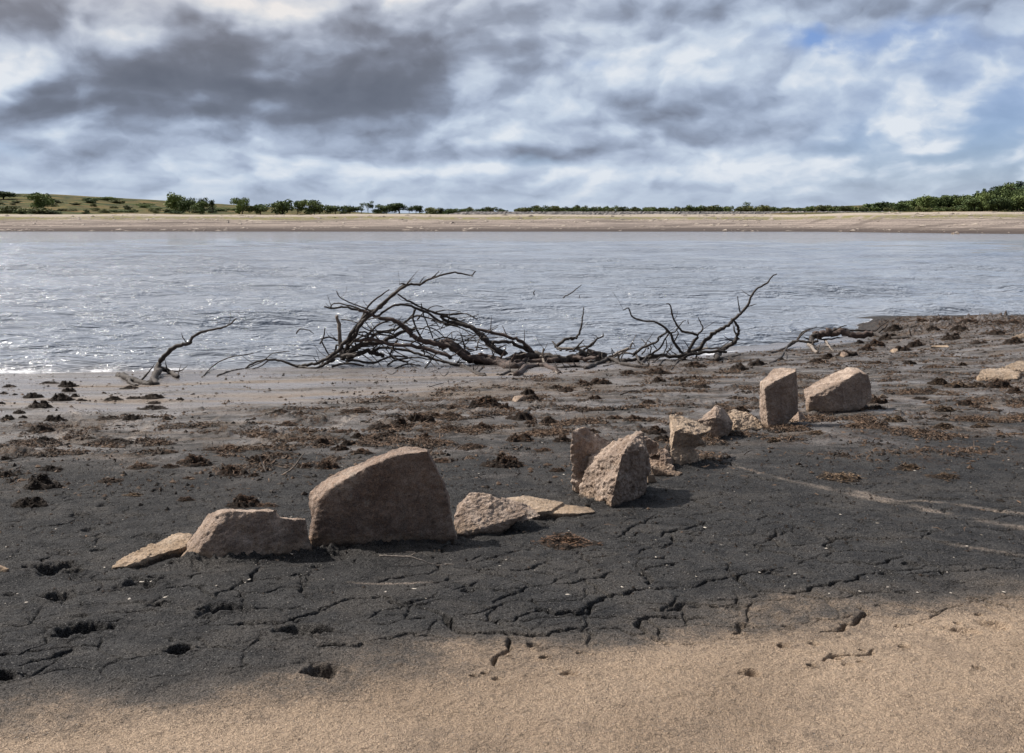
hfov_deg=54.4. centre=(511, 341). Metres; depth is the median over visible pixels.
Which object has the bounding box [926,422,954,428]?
weed clump
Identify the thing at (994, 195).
tree
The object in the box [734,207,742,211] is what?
bush
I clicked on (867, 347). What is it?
weed clump
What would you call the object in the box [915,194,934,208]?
tree
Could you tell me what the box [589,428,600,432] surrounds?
weed clump
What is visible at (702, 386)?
weed clump
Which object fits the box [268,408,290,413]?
weed clump
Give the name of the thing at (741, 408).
weed clump
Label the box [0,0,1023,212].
sky
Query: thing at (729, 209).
bush
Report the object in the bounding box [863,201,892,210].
bush
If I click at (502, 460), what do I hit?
weed clump
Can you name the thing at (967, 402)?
weed clump
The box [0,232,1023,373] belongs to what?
lake water
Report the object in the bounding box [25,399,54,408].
weed clump
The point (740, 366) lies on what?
weed clump
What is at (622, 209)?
bush
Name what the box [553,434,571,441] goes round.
weed clump
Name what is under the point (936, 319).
weed clump
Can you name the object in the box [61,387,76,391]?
weed clump
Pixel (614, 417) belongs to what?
weed clump
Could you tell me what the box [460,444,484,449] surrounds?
weed clump
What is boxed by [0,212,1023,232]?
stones
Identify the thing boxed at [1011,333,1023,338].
stone
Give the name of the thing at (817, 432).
weed clump
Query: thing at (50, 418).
weed clump
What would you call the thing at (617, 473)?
boulder
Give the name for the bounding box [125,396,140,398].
weed clump
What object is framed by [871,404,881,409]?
weed clump
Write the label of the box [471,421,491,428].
weed clump
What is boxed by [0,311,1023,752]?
mud shore
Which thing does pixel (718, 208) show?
bush
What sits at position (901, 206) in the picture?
tree
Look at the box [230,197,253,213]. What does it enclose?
tree
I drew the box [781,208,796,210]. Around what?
bush
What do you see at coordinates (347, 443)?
weed clump
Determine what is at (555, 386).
weed clump
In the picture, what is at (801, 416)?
rock lump
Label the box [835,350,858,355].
weed clump
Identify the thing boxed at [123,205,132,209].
bush
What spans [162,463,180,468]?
weed clump
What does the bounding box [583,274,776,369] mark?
driftwood branch
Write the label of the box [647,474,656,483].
rock shard
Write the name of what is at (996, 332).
weed clump
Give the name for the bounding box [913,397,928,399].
weed clump
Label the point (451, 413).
weed clump
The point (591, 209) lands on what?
bush
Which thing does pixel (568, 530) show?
stone chips
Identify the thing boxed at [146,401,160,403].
weed clump
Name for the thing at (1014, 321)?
weed clump
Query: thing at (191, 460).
weed clump
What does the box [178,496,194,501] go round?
weed clump
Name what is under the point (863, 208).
bush
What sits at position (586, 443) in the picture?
boulder
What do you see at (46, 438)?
weed clump
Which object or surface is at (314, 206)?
tree
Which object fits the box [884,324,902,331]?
weed clump
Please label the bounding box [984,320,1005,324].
weed clump
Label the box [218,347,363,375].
driftwood limb
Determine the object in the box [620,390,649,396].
stick
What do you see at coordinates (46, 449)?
weed clump
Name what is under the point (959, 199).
tree
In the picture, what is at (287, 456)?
weed litter
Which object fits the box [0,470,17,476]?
weed clump
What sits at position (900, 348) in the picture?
weed clump
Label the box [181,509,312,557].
granite slab
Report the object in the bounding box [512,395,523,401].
stone
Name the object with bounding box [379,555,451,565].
root
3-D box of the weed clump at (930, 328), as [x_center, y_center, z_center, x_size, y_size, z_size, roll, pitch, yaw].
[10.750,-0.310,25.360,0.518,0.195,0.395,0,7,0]
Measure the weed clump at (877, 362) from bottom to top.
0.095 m
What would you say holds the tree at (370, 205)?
on the hills
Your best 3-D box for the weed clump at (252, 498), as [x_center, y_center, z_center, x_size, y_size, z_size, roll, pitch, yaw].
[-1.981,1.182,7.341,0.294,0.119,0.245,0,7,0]
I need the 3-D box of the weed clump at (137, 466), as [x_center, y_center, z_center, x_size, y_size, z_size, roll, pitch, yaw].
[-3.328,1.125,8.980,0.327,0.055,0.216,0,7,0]
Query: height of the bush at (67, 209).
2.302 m
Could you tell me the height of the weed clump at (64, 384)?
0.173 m
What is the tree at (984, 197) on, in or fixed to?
on the hills
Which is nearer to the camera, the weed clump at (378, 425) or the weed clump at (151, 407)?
the weed clump at (378, 425)
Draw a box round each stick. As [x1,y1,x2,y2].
[281,452,304,474]
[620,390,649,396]
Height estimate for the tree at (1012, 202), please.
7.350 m
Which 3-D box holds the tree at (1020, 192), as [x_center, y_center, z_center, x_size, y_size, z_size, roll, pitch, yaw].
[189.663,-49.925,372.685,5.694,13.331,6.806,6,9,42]
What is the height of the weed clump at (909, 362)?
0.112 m
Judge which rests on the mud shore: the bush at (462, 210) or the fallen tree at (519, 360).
the fallen tree at (519, 360)
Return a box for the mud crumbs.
[0,318,1023,598]
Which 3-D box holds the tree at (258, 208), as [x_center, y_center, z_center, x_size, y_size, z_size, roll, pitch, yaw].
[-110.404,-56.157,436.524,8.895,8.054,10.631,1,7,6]
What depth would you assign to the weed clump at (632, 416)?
11.98 m
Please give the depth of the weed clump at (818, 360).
19.48 m
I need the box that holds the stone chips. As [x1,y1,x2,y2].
[6,348,1008,602]
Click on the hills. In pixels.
(903, 221)
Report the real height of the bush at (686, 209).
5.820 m
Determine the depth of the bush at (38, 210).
429.31 m
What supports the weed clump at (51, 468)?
on the mud shore
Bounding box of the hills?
[0,194,1023,233]
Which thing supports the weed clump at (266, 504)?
on the mud shore
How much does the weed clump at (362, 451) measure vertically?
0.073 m
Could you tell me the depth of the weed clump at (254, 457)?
9.24 m
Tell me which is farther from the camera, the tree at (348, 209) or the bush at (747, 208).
the bush at (747, 208)
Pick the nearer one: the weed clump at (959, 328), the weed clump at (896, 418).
the weed clump at (896, 418)
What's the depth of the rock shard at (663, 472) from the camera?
8.43 m
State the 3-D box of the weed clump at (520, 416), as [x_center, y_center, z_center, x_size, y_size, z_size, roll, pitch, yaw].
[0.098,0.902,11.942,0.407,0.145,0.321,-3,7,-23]
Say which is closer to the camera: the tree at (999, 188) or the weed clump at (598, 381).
the weed clump at (598, 381)
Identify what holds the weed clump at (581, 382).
on the mud shore
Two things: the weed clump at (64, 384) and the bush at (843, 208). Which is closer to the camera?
the weed clump at (64, 384)
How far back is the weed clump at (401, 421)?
11.39 m
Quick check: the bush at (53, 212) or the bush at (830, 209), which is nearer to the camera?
the bush at (53, 212)
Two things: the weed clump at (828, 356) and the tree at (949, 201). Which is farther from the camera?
the tree at (949, 201)
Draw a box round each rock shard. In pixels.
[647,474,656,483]
[651,468,682,476]
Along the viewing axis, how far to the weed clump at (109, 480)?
8.36 m
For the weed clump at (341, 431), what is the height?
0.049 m
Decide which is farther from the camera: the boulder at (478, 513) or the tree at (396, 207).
the tree at (396, 207)
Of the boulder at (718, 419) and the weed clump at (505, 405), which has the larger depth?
the weed clump at (505, 405)
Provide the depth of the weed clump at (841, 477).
8.13 m
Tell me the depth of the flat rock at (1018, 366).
16.79 m
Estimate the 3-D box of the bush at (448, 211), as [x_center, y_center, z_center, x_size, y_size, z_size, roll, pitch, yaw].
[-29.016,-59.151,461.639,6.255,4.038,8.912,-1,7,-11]
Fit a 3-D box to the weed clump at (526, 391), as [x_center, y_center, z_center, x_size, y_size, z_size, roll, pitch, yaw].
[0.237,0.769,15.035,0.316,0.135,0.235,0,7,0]
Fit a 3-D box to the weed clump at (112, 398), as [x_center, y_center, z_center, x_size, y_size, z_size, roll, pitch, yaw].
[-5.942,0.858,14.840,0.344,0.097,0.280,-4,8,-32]
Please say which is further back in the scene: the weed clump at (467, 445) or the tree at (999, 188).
the tree at (999, 188)
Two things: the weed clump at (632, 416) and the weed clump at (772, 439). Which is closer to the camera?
the weed clump at (772, 439)
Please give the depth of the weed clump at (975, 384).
14.98 m
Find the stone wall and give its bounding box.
[451,211,902,214]
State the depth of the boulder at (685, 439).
8.93 m
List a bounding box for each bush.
[0,205,20,213]
[13,208,26,213]
[18,207,57,213]
[48,211,61,213]
[57,209,76,210]
[81,199,97,202]
[99,210,110,212]
[102,197,120,200]
[107,199,126,203]
[119,210,135,212]
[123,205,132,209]
[135,203,154,207]
[164,211,184,213]
[371,209,381,213]
[423,207,438,213]
[436,208,446,213]
[442,209,455,213]
[454,208,470,212]
[480,207,493,211]
[529,205,547,211]
[550,206,560,211]
[572,207,585,211]
[584,207,597,211]
[598,206,606,211]
[616,206,629,211]
[630,207,639,211]
[643,207,655,211]
[658,207,666,211]
[670,206,682,211]
[681,207,691,211]
[685,205,703,211]
[700,206,711,211]
[708,205,722,211]
[715,206,723,211]
[723,206,733,211]
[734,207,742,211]
[740,206,756,211]
[756,205,772,211]
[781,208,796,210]
[805,206,814,211]
[813,205,825,210]
[822,205,838,211]
[827,206,839,210]
[838,205,854,211]
[855,206,869,210]
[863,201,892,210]
[869,207,880,211]
[914,206,923,211]
[942,207,954,210]
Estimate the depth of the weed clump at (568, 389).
15.36 m
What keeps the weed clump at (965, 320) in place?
on the mud shore
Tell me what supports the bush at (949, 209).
on the hills
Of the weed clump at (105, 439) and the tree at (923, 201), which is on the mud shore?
the weed clump at (105, 439)
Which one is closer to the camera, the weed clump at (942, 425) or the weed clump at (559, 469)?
the weed clump at (559, 469)
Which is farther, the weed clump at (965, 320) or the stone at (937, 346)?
the weed clump at (965, 320)
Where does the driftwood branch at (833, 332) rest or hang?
on the mud shore
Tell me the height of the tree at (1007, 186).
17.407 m
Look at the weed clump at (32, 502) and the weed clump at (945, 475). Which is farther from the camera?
the weed clump at (945, 475)
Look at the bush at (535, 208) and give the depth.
454.30 m
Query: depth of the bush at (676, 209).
456.79 m
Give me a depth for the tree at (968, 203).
345.84 m
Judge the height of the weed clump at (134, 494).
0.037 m
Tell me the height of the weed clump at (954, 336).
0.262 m
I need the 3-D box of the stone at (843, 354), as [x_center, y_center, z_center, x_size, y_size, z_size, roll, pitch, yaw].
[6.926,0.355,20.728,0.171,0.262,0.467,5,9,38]
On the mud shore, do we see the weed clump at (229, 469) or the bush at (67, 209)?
the weed clump at (229, 469)
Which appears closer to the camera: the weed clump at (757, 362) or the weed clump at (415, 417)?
the weed clump at (415, 417)
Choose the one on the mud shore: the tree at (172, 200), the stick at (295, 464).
the stick at (295, 464)
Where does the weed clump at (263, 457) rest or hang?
on the mud shore
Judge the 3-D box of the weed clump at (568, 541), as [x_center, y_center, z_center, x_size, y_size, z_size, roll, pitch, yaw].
[0.358,1.258,6.285,0.495,0.084,0.371,4,8,28]
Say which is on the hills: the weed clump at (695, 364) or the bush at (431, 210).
the bush at (431, 210)
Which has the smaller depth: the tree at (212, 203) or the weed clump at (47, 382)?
the weed clump at (47, 382)
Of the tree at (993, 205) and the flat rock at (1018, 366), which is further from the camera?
the tree at (993, 205)
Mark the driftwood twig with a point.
(222, 360)
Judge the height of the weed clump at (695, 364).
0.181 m
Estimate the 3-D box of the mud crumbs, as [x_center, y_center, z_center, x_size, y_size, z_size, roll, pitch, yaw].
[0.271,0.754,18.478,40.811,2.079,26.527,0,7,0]
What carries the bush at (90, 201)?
on the hills
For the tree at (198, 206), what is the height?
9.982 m
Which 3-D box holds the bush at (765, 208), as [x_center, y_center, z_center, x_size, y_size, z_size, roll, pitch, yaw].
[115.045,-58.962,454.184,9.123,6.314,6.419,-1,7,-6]
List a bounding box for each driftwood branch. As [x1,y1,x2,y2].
[115,319,235,385]
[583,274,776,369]
[713,318,740,360]
[769,320,930,363]
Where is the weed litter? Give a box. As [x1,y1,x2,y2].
[0,314,1023,536]
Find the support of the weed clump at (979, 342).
on the mud shore
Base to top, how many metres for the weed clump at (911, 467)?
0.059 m
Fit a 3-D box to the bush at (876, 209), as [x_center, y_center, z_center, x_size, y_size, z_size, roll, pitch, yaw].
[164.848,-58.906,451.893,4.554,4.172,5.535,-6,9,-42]
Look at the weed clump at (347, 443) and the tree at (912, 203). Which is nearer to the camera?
the weed clump at (347, 443)
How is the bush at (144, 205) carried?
on the hills
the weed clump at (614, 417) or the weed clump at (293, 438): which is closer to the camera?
the weed clump at (293, 438)
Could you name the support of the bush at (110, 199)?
on the hills
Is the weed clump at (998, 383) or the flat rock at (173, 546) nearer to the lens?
the flat rock at (173, 546)
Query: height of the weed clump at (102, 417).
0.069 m
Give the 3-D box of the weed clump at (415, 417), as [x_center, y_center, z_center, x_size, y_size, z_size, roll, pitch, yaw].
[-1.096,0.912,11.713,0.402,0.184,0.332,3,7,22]
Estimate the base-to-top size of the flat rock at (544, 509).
0.188 m
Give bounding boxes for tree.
[0,191,20,198]
[27,192,54,207]
[164,192,186,212]
[177,199,195,212]
[190,200,208,213]
[207,200,214,212]
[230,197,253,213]
[249,204,270,214]
[268,199,294,213]
[293,201,304,213]
[298,199,329,214]
[313,269,635,375]
[324,205,343,213]
[339,205,360,213]
[357,202,366,213]
[365,201,373,208]
[374,204,390,213]
[386,203,408,213]
[409,205,423,212]
[889,202,910,211]
[906,198,918,208]
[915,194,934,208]
[926,197,938,207]
[935,195,947,207]
[944,196,958,207]
[952,194,965,207]
[960,198,986,210]
[974,191,990,210]
[983,203,997,211]
[986,190,1000,196]
[988,197,1011,211]
[989,185,1002,191]
[990,193,1001,210]
[996,182,1015,195]
[999,199,1019,211]
[1002,188,1021,210]
[1009,194,1023,211]
[1011,181,1023,190]
[1011,190,1022,210]
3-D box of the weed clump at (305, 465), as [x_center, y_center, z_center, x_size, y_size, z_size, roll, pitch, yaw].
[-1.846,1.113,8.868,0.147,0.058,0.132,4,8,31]
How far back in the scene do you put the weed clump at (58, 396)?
14.65 m
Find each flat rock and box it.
[112,533,192,569]
[508,495,594,519]
[727,409,762,430]
[976,368,1020,381]
[1002,360,1023,372]
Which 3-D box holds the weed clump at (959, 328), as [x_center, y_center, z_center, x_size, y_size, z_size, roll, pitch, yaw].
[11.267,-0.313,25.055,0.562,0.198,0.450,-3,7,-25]
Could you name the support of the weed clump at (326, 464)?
on the mud shore
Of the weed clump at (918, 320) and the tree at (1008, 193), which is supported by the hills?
the tree at (1008, 193)
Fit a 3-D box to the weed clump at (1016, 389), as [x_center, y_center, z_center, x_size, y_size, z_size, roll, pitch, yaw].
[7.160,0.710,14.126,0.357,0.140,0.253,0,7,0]
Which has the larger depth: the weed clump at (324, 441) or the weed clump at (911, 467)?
the weed clump at (324, 441)
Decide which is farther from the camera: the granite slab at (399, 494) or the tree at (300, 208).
the tree at (300, 208)
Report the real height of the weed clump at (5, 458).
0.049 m
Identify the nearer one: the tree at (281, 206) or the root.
the root
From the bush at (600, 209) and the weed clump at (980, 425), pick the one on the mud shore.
the weed clump at (980, 425)
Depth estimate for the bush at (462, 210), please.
450.90 m
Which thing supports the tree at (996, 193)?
on the hills
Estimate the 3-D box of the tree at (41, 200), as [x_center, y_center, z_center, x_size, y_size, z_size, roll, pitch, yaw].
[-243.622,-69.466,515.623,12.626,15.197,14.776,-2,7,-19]
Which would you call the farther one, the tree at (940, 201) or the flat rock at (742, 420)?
the tree at (940, 201)
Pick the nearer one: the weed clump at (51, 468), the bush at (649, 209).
the weed clump at (51, 468)
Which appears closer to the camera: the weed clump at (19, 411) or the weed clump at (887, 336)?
the weed clump at (19, 411)
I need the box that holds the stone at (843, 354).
[840,352,847,357]
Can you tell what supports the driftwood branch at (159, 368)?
on the mud shore
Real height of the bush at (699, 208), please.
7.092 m
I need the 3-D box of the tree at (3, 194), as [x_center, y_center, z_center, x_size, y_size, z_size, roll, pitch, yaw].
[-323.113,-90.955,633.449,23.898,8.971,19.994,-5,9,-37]
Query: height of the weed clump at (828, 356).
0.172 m
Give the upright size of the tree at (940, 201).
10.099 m
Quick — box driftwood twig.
[203,353,253,375]
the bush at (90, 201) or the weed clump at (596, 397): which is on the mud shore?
the weed clump at (596, 397)
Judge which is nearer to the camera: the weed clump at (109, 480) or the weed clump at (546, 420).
the weed clump at (109, 480)
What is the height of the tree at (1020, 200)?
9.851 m
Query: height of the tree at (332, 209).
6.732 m
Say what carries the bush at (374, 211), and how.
on the hills
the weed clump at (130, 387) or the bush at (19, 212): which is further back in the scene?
the bush at (19, 212)
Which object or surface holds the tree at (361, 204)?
on the hills
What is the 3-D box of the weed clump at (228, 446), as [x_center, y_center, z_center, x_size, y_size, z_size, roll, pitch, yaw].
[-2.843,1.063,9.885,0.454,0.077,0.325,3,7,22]
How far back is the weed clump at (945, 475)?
8.10 m
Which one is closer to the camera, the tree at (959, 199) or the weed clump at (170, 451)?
the weed clump at (170, 451)
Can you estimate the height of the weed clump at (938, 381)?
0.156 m
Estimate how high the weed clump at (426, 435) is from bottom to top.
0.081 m
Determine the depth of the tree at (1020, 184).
441.42 m
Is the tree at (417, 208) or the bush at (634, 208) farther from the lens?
the bush at (634, 208)
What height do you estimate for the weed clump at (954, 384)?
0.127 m
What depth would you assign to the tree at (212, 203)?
515.06 m
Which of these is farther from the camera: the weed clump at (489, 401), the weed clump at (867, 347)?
the weed clump at (867, 347)
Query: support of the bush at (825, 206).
on the hills
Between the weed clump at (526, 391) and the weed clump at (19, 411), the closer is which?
the weed clump at (19, 411)
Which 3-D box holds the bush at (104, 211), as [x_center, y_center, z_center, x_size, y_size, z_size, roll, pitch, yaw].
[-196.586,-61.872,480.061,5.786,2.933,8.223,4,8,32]
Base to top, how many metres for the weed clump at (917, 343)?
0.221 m
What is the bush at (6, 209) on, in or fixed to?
on the hills
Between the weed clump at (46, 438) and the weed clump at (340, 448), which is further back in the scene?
the weed clump at (46, 438)
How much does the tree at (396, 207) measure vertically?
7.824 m
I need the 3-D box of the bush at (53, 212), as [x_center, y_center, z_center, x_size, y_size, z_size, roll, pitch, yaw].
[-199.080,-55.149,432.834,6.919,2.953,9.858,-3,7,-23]
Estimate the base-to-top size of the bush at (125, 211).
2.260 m
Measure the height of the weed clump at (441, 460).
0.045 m
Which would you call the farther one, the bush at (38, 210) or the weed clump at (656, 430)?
the bush at (38, 210)
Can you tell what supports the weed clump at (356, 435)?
on the mud shore
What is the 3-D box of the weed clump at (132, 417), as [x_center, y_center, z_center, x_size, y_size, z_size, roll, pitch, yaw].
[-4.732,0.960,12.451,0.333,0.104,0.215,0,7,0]
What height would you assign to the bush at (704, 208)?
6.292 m
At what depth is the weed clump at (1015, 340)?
21.82 m
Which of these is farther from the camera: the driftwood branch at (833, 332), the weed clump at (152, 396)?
the driftwood branch at (833, 332)
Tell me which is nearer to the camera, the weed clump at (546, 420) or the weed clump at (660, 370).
the weed clump at (546, 420)
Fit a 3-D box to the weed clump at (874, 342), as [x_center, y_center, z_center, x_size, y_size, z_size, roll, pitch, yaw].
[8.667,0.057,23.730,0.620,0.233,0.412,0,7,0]
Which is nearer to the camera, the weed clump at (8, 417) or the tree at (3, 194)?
the weed clump at (8, 417)
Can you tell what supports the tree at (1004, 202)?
on the hills
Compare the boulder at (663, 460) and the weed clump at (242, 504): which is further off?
the boulder at (663, 460)
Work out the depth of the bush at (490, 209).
460.20 m
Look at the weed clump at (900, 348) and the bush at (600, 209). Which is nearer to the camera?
the weed clump at (900, 348)
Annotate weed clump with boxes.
[0,456,11,459]
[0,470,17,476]
[1,414,14,419]
[10,496,52,507]
[13,409,25,413]
[20,392,43,397]
[22,473,64,489]
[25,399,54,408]
[26,424,55,432]
[34,436,56,441]
[38,447,63,451]
[39,464,62,471]
[40,381,59,383]
[43,414,67,421]
[46,392,75,400]
[57,380,78,387]
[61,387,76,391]
[91,437,130,443]
[94,415,122,420]
[96,477,123,483]
[104,396,121,400]
[120,385,137,388]
[122,414,142,420]
[122,492,143,496]
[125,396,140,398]
[126,462,158,469]
[137,405,168,409]
[140,393,166,399]
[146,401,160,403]
[157,449,177,453]
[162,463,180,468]
[176,453,213,466]
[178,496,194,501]
[212,444,247,450]
[215,463,249,476]
[224,493,261,508]
[233,499,250,507]
[246,455,258,461]
[248,473,259,477]
[253,455,271,462]
[254,502,277,507]
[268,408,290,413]
[273,421,297,425]
[289,437,304,441]
[296,463,311,468]
[312,438,337,445]
[314,459,339,469]
[328,429,349,432]
[330,444,348,450]
[339,407,372,413]
[340,439,355,445]
[347,448,375,454]
[350,432,363,438]
[366,422,390,430]
[389,417,413,427]
[407,411,435,421]
[417,432,433,437]
[434,458,452,462]
[441,411,460,416]
[458,443,487,446]
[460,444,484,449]
[469,395,501,407]
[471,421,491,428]
[479,452,527,468]
[495,402,515,409]
[505,411,532,420]
[505,432,533,441]
[520,388,534,394]
[522,394,542,401]
[530,532,602,549]
[533,447,551,451]
[540,416,557,422]
[549,384,560,388]
[549,467,565,471]
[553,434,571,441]
[559,386,576,391]
[572,379,594,385]
[588,394,602,399]
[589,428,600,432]
[590,377,611,384]
[604,415,622,418]
[620,370,637,374]
[623,414,645,421]
[640,367,672,374]
[640,425,666,434]
[641,399,655,403]
[652,376,665,382]
[654,434,669,440]
[681,361,706,367]
[692,384,710,388]
[730,361,749,370]
[735,405,751,412]
[747,358,767,365]
[766,437,780,442]
[802,430,831,434]
[806,358,828,363]
[816,471,865,483]
[820,353,836,358]
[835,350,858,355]
[854,339,864,343]
[857,344,876,350]
[865,338,884,345]
[866,361,886,363]
[869,395,887,403]
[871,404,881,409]
[878,333,896,339]
[883,415,906,422]
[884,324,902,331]
[891,463,924,471]
[894,345,911,350]
[903,360,916,364]
[906,339,925,347]
[908,317,928,322]
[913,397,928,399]
[922,471,959,480]
[926,325,940,331]
[926,377,948,384]
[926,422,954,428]
[930,405,956,411]
[931,317,954,321]
[940,331,960,340]
[942,381,968,387]
[947,325,969,331]
[952,400,979,405]
[955,318,979,324]
[967,381,987,387]
[968,340,987,344]
[970,423,995,427]
[981,330,1005,334]
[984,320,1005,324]
[986,378,1011,388]
[1002,319,1023,323]
[1002,336,1023,343]
[1005,386,1023,393]
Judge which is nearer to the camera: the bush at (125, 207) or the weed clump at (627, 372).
the weed clump at (627, 372)
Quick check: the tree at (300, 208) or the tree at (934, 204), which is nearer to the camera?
the tree at (934, 204)
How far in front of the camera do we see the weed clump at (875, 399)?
13.29 m
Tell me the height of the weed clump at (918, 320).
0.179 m
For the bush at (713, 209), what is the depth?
465.03 m
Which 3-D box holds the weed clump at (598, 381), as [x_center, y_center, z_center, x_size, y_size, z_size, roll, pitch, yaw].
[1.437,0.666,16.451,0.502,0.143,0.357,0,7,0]
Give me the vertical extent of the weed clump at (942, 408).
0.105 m
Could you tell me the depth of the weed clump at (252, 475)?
8.44 m
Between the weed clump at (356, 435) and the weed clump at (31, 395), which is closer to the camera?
the weed clump at (356, 435)
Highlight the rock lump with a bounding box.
[789,409,805,422]
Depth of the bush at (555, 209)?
463.25 m
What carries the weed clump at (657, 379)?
on the mud shore
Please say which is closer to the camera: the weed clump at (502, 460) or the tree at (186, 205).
the weed clump at (502, 460)
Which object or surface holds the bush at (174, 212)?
on the hills
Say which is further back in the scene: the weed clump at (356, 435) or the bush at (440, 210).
the bush at (440, 210)
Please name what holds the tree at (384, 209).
on the hills
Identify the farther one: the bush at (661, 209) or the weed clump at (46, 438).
the bush at (661, 209)
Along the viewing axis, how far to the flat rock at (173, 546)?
5.99 m
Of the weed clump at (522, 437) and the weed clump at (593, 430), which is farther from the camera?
the weed clump at (593, 430)
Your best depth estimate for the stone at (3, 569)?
5.65 m
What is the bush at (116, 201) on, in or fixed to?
on the hills
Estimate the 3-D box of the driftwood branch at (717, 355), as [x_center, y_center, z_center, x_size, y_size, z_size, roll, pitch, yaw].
[4.495,-0.031,21.436,0.490,0.834,1.534,4,8,32]
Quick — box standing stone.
[759,368,797,426]
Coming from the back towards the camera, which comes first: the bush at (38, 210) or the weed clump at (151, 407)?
the bush at (38, 210)
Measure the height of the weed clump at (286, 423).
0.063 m
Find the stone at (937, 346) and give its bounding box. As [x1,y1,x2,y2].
[931,345,948,347]
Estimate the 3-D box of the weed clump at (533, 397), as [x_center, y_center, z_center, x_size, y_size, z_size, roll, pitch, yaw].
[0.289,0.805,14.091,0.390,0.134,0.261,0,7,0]
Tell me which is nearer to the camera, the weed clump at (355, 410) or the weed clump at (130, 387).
the weed clump at (355, 410)
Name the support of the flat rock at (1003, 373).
on the mud shore
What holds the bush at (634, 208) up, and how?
on the hills
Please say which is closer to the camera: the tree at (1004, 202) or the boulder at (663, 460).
the boulder at (663, 460)
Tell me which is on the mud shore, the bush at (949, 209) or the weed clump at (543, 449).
the weed clump at (543, 449)
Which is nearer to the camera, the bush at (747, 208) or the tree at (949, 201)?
the tree at (949, 201)
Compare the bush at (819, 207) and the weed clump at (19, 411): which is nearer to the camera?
the weed clump at (19, 411)
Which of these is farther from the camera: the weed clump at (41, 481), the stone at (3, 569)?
the weed clump at (41, 481)
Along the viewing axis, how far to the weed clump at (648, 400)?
13.50 m
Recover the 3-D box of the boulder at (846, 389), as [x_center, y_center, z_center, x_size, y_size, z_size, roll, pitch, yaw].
[4.199,0.682,12.701,1.136,0.624,0.466,-3,7,-23]
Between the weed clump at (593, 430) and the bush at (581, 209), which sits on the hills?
the bush at (581, 209)
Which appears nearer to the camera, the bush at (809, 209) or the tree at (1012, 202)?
the tree at (1012, 202)
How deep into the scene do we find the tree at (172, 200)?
512.61 m
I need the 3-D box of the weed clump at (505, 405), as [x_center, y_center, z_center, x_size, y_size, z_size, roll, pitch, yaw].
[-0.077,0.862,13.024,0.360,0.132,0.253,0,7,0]
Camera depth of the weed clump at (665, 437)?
10.38 m
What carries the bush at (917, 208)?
on the hills
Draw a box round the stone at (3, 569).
[0,565,8,571]
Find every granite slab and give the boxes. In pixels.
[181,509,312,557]
[309,446,456,546]
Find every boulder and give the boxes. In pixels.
[454,492,539,537]
[570,427,610,492]
[578,431,650,507]
[644,436,674,470]
[669,414,711,465]
[698,405,732,437]
[804,367,871,412]
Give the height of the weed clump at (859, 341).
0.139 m
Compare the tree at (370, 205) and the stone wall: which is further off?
the tree at (370, 205)
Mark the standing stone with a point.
(778, 402)
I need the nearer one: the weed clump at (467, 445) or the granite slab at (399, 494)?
the granite slab at (399, 494)
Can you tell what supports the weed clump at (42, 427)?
on the mud shore
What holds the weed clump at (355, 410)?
on the mud shore

